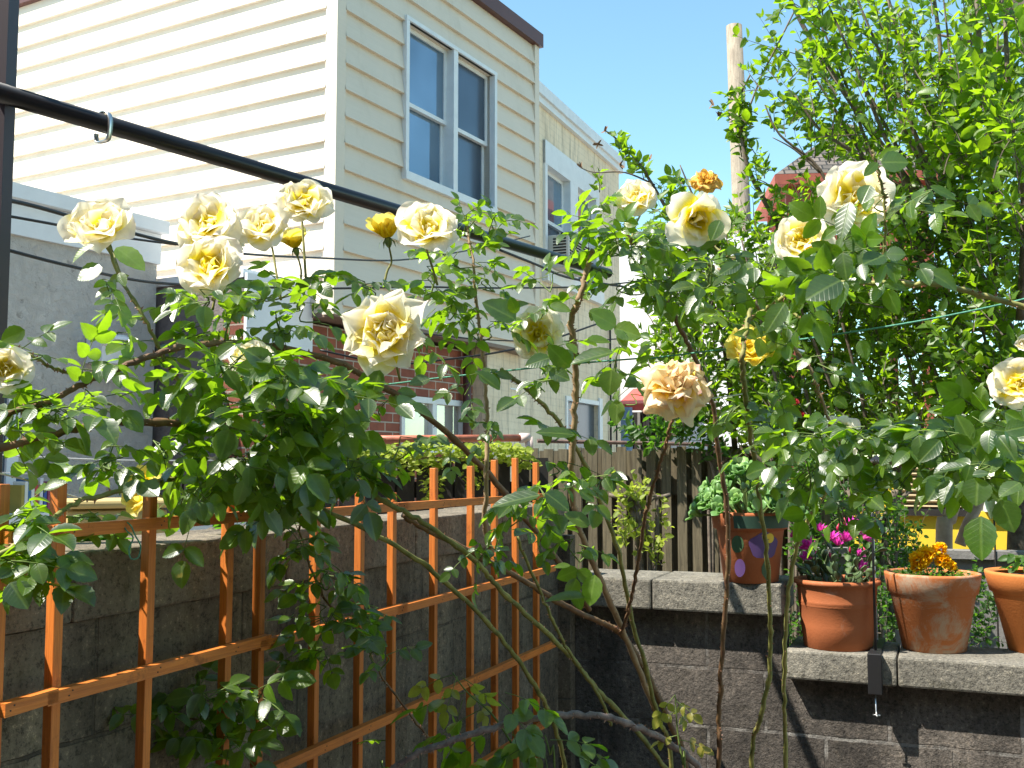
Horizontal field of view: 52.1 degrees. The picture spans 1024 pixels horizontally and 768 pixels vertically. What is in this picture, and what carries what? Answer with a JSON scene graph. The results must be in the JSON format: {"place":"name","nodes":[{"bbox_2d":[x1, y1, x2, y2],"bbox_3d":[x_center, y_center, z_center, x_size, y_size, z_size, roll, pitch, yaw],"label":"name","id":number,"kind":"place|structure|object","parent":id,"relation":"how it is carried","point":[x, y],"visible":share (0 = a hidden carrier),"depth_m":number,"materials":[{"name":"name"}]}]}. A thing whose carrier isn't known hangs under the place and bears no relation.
{"place":"outdoors","nodes":[
{"label":"outdoors","id":0,"kind":"place"},
{"bbox_2d":[1,182,169,524],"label":"stucco house","id":1,"kind":"structure","parent":0,"point":[41,293],"depth_m":6.96,"materials":[{"name":"grey paint"}]},
{"bbox_2d":[1,398,19,484],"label":"window","id":2,"kind":"structure","parent":1,"relation":"in","point":[7,463],"depth_m":6.52,"materials":[{"name":"grey paint"}]},
{"bbox_2d":[9,485,24,512],"bbox_3d":[-2.991,0.694,6.322,0.122,0.171,0.022,-3,-5,30],"label":"book","id":3,"kind":"object","parent":1,"relation":"on","point":[17,492],"visible":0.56,"depth_m":6.31,"materials":[{"name":"yellow"}]},
{"bbox_2d":[13,481,27,503],"bbox_3d":[-2.979,0.686,6.343,0.122,0.191,0.022,-3,-5,30],"label":"book","id":4,"kind":"object","parent":1,"relation":"on","point":[25,483],"visible":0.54,"depth_m":6.32,"materials":[{"name":"white paper"}]},
{"bbox_2d":[16,478,30,502],"bbox_3d":[-2.969,0.677,6.361,0.122,0.211,0.022,-3,-5,30],"label":"book","id":5,"kind":"object","parent":1,"relation":"on","point":[29,494],"visible":0.15,"depth_m":6.33,"materials":[{"name":"blue paper"}]},
{"bbox_2d":[31,488,34,505],"bbox_3d":[-2.958,0.699,6.380,0.122,0.171,0.022,-3,-5,30],"label":"book","id":6,"kind":"object","parent":1,"relation":"on","point":[32,492],"visible":0.01,"depth_m":6.35,"materials":[{"name":"white paper"}]},
{"bbox_2d":[37,478,42,504],"bbox_3d":[-2.929,0.683,6.432,0.122,0.211,0.022,-3,-5,30],"label":"book","id":7,"kind":"object","parent":1,"relation":"on","point":[40,494],"visible":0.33,"depth_m":6.40,"materials":[{"name":"white paper"}]},
{"bbox_2d":[42,490,46,512],"bbox_3d":[-2.915,0.704,6.454,0.122,0.171,0.022,-3,-5,30],"label":"book","id":8,"kind":"object","parent":1,"relation":"on","point":[45,496],"visible":0.11,"depth_m":6.42,"materials":[{"name":"blue paper"}]},
{"bbox_2d":[43,481,49,508],"bbox_3d":[-2.901,0.696,6.479,0.122,0.191,0.022,-3,-5,30],"label":"book","id":9,"kind":"object","parent":1,"relation":"on","point":[48,499],"visible":0.07,"depth_m":6.44,"materials":[{"name":"purple paper"}]},
{"bbox_2d":[381,433,533,447],"bbox_3d":[-0.451,0.358,6.149,1.222,0.149,0.063,1,-5,-16],"label":"red pipe","id":10,"kind":"object","parent":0,"point":[526,439],"visible":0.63,"depth_m":6.20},
{"bbox_2d":[537,439,709,445],"bbox_3d":[0.699,0.361,6.441,1.133,0.039,0.024,1,-5,-15],"label":"rusty pipe","id":11,"kind":"object","parent":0,"point":[609,442],"visible":0.61,"depth_m":6.42,"materials":[{"name":"metal"}]},
{"bbox_2d":[499,0,1023,478],"label":"sky","id":12,"kind":"structure","parent":0,"point":[650,70],"materials":[{"name":"blue"}]},
{"bbox_2d":[737,362,816,644],"bbox_3d":[1.276,0.898,4.887,0.371,2.160,0.539,-3,-5,36],"label":"climbing plant","id":13,"kind":"object","parent":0,"point":[786,388],"visible":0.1,"depth_m":4.84,"materials":[{"name":"green plant"}]},
{"bbox_2d":[754,124,937,427],"bbox_3d":[5.122,-0.627,16.096,2.373,6.920,2.373,0,-4,6],"label":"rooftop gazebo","id":14,"kind":"object","parent":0,"point":[784,174],"visible":0.07,"depth_m":15.35,"materials":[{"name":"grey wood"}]},
{"bbox_2d":[935,502,984,548],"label":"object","id":15,"kind":"object","parent":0,"point":[944,528],"visible":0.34,"depth_m":5.14,"materials":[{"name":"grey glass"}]},
{"label":"ground","id":16,"kind":"structure","parent":0,"visible":0},
{"bbox_2d":[0,503,564,767],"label":"block wall","id":17,"kind":"structure","parent":16,"relation":"on","point":[100,638],"depth_m":2.21,"materials":[{"name":"grey concrete"}]},
{"bbox_2d":[66,497,166,535],"bbox_3d":[-1.363,0.582,3.566,0.350,0.380,0.310,2,-5,-28],"label":"storage box","id":18,"kind":"object","parent":17,"relation":"on","point":[105,506],"visible":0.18,"depth_m":3.44,"materials":[{"name":"beige plastic"}]},
{"bbox_2d":[78,519,243,541],"bbox_3d":[-0.698,0.288,2.079,0.453,0.057,0.061,4,-6,-42],"label":"wall weed","id":19,"kind":"object","parent":17,"relation":"on","point":[217,526],"depth_m":2.03,"materials":[{"name":"green plant"}]},
{"bbox_2d":[0,458,555,767],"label":"garden trellis","id":20,"kind":"object","parent":17,"relation":"attached to","point":[51,696],"visible":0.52,"depth_m":2.04,"materials":[{"name":"orange wood"}]},
{"bbox_2d":[124,522,140,559],"bbox_3d":[-0.611,0.250,1.677,0.036,0.063,0.010,-1,-5,18],"label":"twine","id":21,"kind":"object","parent":20,"relation":"hanging from","point":[132,541],"visible":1,"depth_m":1.68,"materials":[{"name":"green"}]},
{"bbox_2d":[0,0,611,483],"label":"clothes pole","id":22,"kind":"object","parent":16,"relation":"on","point":[12,96],"visible":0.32,"depth_m":2.01,"materials":[{"name":"black metal"}]},
{"bbox_2d":[11,215,175,245],"bbox_3d":[-1.016,-0.379,2.585,0.037,0.128,0.908,-1,-4,7],"label":"cable","id":23,"kind":"object","parent":22,"relation":"attached to","point":[50,223],"visible":0.47,"depth_m":2.32,"materials":[{"name":"black plastic"}]},
{"bbox_2d":[94,110,112,143],"bbox_3d":[-0.810,-0.510,2.078,0.045,0.064,0.010,-3,-5,31],"label":"hook","id":24,"kind":"object","parent":22,"relation":"hanging from","point":[109,130],"visible":0.94,"depth_m":2.07,"materials":[{"name":"metal"}]},
{"bbox_2d":[3,455,212,460],"bbox_3d":[-1.020,0.210,2.972,0.079,0.018,0.947,-3,-5,32],"label":"string","id":25,"kind":"object","parent":22,"relation":"attached to","point":[97,459],"visible":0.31,"depth_m":2.76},
{"bbox_2d":[12,199,529,260],"bbox_3d":[-0.628,-0.701,4.759,0.420,1.145,5.614,-1,-4,11],"label":"cable","id":26,"kind":"object","parent":22,"relation":"attached to","point":[35,206],"visible":0.49,"depth_m":2.80,"materials":[{"name":"black plastic"}]},
{"bbox_2d":[0,179,730,767],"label":"climbing rose","id":27,"kind":"object","parent":16,"relation":"on","point":[306,447],"visible":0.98,"depth_m":1.89,"materials":[{"name":"green plant"}]},
{"bbox_2d":[0,473,80,497],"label":"string","id":28,"kind":"object","parent":27,"relation":"attached to","point":[28,481],"visible":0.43,"depth_m":1.64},
{"bbox_2d":[385,358,636,384],"bbox_3d":[-0.059,-0.025,2.353,0.711,0.062,0.044,0,-4,4],"label":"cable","id":29,"kind":"object","parent":27,"relation":"attached to","point":[515,370],"visible":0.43,"depth_m":2.35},
{"bbox_2d":[389,672,567,767],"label":"rose shoot","id":30,"kind":"object","parent":16,"relation":"on","point":[530,736],"visible":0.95,"depth_m":2.04,"materials":[{"name":"green plant"}]},
{"bbox_2d":[458,81,624,567],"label":"beige house","id":31,"kind":"structure","parent":16,"relation":"on","point":[568,137],"depth_m":11.92,"materials":[{"name":"paint"}]},
{"bbox_2d":[499,249,625,286],"bbox_3d":[0.552,-1.086,10.228,0.095,0.096,2.257,-3,-5,36],"label":"cable","id":32,"kind":"object","parent":31,"relation":"attached to","point":[529,261],"visible":0.66,"depth_m":9.79,"materials":[{"name":"black plastic"}]},
{"bbox_2d":[542,139,604,305],"bbox_3d":[0.666,-1.813,12.197,0.220,1.552,1.950,-2,-5,23],"label":"window","id":33,"kind":"structure","parent":31,"relation":"in","point":[564,181],"depth_m":11.97,"materials":[{"name":"white paint"}]},
{"bbox_2d":[565,396,602,448],"bbox_3d":[0.830,0.474,12.355,0.085,0.673,1.290,-2,-5,23],"label":"window","id":34,"kind":"structure","parent":31,"relation":"in","point":[585,409],"depth_m":12.53,"materials":[{"name":"white glass"}]},
{"bbox_2d":[467,731,618,767],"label":"rose shoot","id":35,"kind":"object","parent":16,"relation":"on","point":[585,755],"visible":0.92,"depth_m":2.05,"materials":[{"name":"green plant"}]},
{"bbox_2d":[389,710,701,767],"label":"fallen cane","id":36,"kind":"object","parent":16,"relation":"on","point":[495,727],"visible":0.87,"depth_m":2.08,"materials":[{"name":"grey plant"}]},
{"bbox_2d":[608,469,674,570],"bbox_3d":[0.550,1.161,4.527,0.293,1.581,0.257,0,-4,0],"label":"yellow leaved sapling","id":37,"kind":"object","parent":16,"relation":"on","point":[633,504],"visible":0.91,"depth_m":4.55,"materials":[{"name":"green plant"}]},
{"bbox_2d":[607,406,742,572],"bbox_3d":[0.836,0.990,5.294,0.699,2.041,0.421,0,-4,0],"label":"green bush","id":38,"kind":"object","parent":16,"relation":"on","point":[658,428],"visible":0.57,"depth_m":5.28,"materials":[{"name":"green plant"}]},
{"bbox_2d":[650,694,713,767],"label":"rose shoot","id":39,"kind":"object","parent":16,"relation":"on","point":[659,718],"visible":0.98,"depth_m":2.24,"materials":[{"name":"green plant"}]},
{"bbox_2d":[529,445,854,642],"bbox_3d":[0.911,1.166,5.378,1.665,1.700,0.095,-1,-5,14],"label":"plank fence","id":40,"kind":"object","parent":16,"relation":"on","point":[683,475],"visible":0.2,"depth_m":5.44,"materials":[{"name":"brown wood"}]},
{"bbox_2d":[619,230,805,450],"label":"white house","id":41,"kind":"structure","parent":16,"relation":"on","point":[630,313],"depth_m":15.89,"materials":[{"name":"paint"}]},
{"bbox_2d":[632,412,664,449],"bbox_3d":[2.049,0.706,15.765,0.580,0.572,0.056,-2,-5,21],"label":"window","id":42,"kind":"structure","parent":41,"relation":"in","point":[638,417],"depth_m":15.80,"materials":[{"name":"white"}]},
{"bbox_2d":[726,23,751,232],"bbox_3d":[4.061,-1.680,18.183,0.539,9.348,0.378,0,-4,0],"label":"utility pole","id":43,"kind":"object","parent":16,"relation":"on","point":[734,59],"visible":0.29,"depth_m":18.32,"materials":[{"name":"brown wood"}]},
{"bbox_2d":[558,534,1023,767],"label":"stepped block wall","id":44,"kind":"structure","parent":16,"relation":"on","point":[963,710],"depth_m":3.62,"materials":[{"name":"grey concrete"}]},
{"bbox_2d":[685,456,808,583],"bbox_3d":[0.843,0.474,3.703,0.422,0.438,0.369,-2,-5,22],"label":"painted flowerpot","id":45,"kind":"object","parent":44,"relation":"on","point":[747,554],"visible":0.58,"depth_m":3.61,"materials":[{"name":"ceramic"}]},
{"bbox_2d":[789,516,886,651],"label":"potted flowers","id":46,"kind":"object","parent":44,"relation":"on","point":[836,609],"visible":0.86,"depth_m":3.53,"materials":[{"name":"ceramic"}]},
{"bbox_2d":[867,513,885,716],"bbox_3d":[1.244,0.681,3.585,0.044,0.823,0.352,-2,-5,22],"label":"hanger bracket","id":47,"kind":"object","parent":44,"relation":"attached to","point":[874,668],"visible":0.96,"depth_m":3.41,"materials":[{"name":"black metal"}]},
{"bbox_2d":[874,539,877,639],"bbox_3d":[1.286,0.732,3.711,0.010,0.360,0.020,0,-4,0],"label":"plant stake","id":48,"kind":"object","parent":47,"relation":"on","point":[876,606],"visible":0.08,"depth_m":3.70,"materials":[{"name":"brown paint"}]},
{"bbox_2d":[884,542,981,653],"bbox_3d":[1.434,0.720,3.571,0.311,0.364,0.311,-2,-5,22],"label":"potted marigold","id":49,"kind":"object","parent":44,"relation":"on","point":[933,606],"visible":1,"depth_m":3.47,"materials":[{"name":"ceramic"}]},
{"bbox_2d":[984,553,1023,653],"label":"potted plant","id":50,"kind":"object","parent":44,"relation":"on","point":[1005,585],"visible":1,"depth_m":3.49,"materials":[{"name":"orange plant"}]},
{"bbox_2d":[577,0,1023,549],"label":"tall shrub","id":51,"kind":"object","parent":16,"relation":"on","point":[963,145],"visible":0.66,"depth_m":4.76,"materials":[{"name":"green plant"}]},
{"bbox_2d":[658,147,1023,767],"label":"climbing rose","id":52,"kind":"object","parent":16,"relation":"on","point":[860,200],"visible":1,"depth_m":1.81,"materials":[{"name":"green plant"}]},
{"bbox_2d":[712,393,741,398],"bbox_3d":[0.456,0.025,2.205,0.070,0.013,0.003,0,-4,0],"label":"string","id":53,"kind":"object","parent":52,"relation":"attached to","point":[727,396],"visible":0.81,"depth_m":2.20,"materials":[{"name":"white"}]},
{"bbox_2d":[650,298,1023,358],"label":"twine","id":54,"kind":"object","parent":52,"relation":"attached to","point":[856,330],"visible":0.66,"depth_m":1.99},
{"bbox_2d":[780,433,1006,647],"bbox_3d":[2.066,1.070,4.405,2.063,1.744,0.700,0,-4,0],"label":"hedge shrub","id":55,"kind":"object","parent":16,"relation":"on","point":[890,554],"visible":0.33,"depth_m":4.35,"materials":[{"name":"green plant"}]},
{"bbox_2d":[799,547,1023,648],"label":"board wall","id":56,"kind":"structure","parent":16,"relation":"on","point":[963,559],"depth_m":4.60,"materials":[{"name":"wood"}]},
{"bbox_2d":[990,476,998,641],"bbox_3d":[2.107,0.876,4.548,0.104,0.951,0.025,0,-4,0],"label":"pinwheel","id":57,"kind":"object","parent":56,"relation":"on","point":[996,566],"visible":0.01,"depth_m":4.56,"materials":[{"name":"metal"}]},
{"label":"patio","id":58,"kind":"structure","parent":0,"visible":0},
{"bbox_2d":[177,522,245,531],"bbox_3d":[-1.400,1.287,4.729,0.450,1.359,1.162,-3,-5,30],"label":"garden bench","id":59,"kind":"object","parent":58,"relation":"on","point":[201,527],"visible":0.02,"depth_m":4.47,"materials":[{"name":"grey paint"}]},
{"bbox_2d":[13,0,542,513],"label":"row house","id":60,"kind":"structure","parent":58,"relation":"on","point":[401,102],"depth_m":8.77,"materials":[{"name":"beige"}]},
{"bbox_2d":[10,249,628,289],"bbox_3d":[-0.512,-0.576,5.497,0.573,0.718,5.266,-2,-5,29],"label":"cable","id":61,"kind":"object","parent":60,"relation":"attached to","point":[80,268],"visible":0.42,"depth_m":3.99,"materials":[{"name":"black plastic"}]},
{"bbox_2d":[400,396,462,452],"bbox_3d":[-0.709,0.369,9.281,0.090,0.485,1.021,-2,-5,29],"label":"window","id":62,"kind":"structure","parent":60,"relation":"in","point":[448,415],"depth_m":9.27,"materials":[{"name":"white glass"}]},
{"bbox_2d":[401,14,497,215],"bbox_3d":[-0.585,-2.317,9.308,0.200,1.382,1.490,-2,-5,29],"label":"window","id":63,"kind":"structure","parent":60,"relation":"in","point":[444,99],"depth_m":9.26,"materials":[{"name":"white paint"}]},
{"bbox_2d":[320,323,595,363],"bbox_3d":[-0.191,-0.311,7.122,2.249,0.433,0.305,3,-5,-32],"label":"cable","id":64,"kind":"object","parent":60,"relation":"attached to","point":[437,360],"visible":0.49,"depth_m":6.87,"materials":[{"name":"black plastic"}]},
{"bbox_2d":[423,332,657,341],"bbox_3d":[0.501,-0.455,8.277,2.890,0.329,0.052,3,-5,-34],"label":"cable","id":65,"kind":"object","parent":60,"relation":"attached to","point":[504,340],"visible":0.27,"depth_m":7.85,"materials":[{"name":"black plastic"}]},
{"bbox_2d":[164,458,547,515],"bbox_3d":[-0.765,1.182,5.160,1.890,1.634,0.060,0,-4,-2],"label":"dark fence","id":66,"kind":"object","parent":58,"relation":"on","point":[409,491],"visible":0.04,"depth_m":5.20,"materials":[{"name":"brown wood"}]},
{"bbox_2d":[245,440,542,500],"bbox_3d":[-0.619,0.416,5.112,1.538,0.314,0.264,0,-4,0],"label":"ivy","id":67,"kind":"object","parent":66,"relation":"attached to","point":[503,451],"visible":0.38,"depth_m":5.07,"materials":[{"name":"green plant"}]},
{"label":"path","id":68,"kind":"structure","parent":0,"visible":0},
{"bbox_2d":[854,468,1006,549],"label":"yellow shed","id":69,"kind":"structure","parent":68,"relation":"on","point":[930,520],"depth_m":6.39,"materials":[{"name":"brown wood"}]},
{"bbox_2d":[941,0,1023,56],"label":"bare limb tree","id":70,"kind":"object","parent":68,"relation":"on","point":[968,41],"visible":0.09,"depth_m":7.06,"materials":[{"name":"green plant"}]}
]}

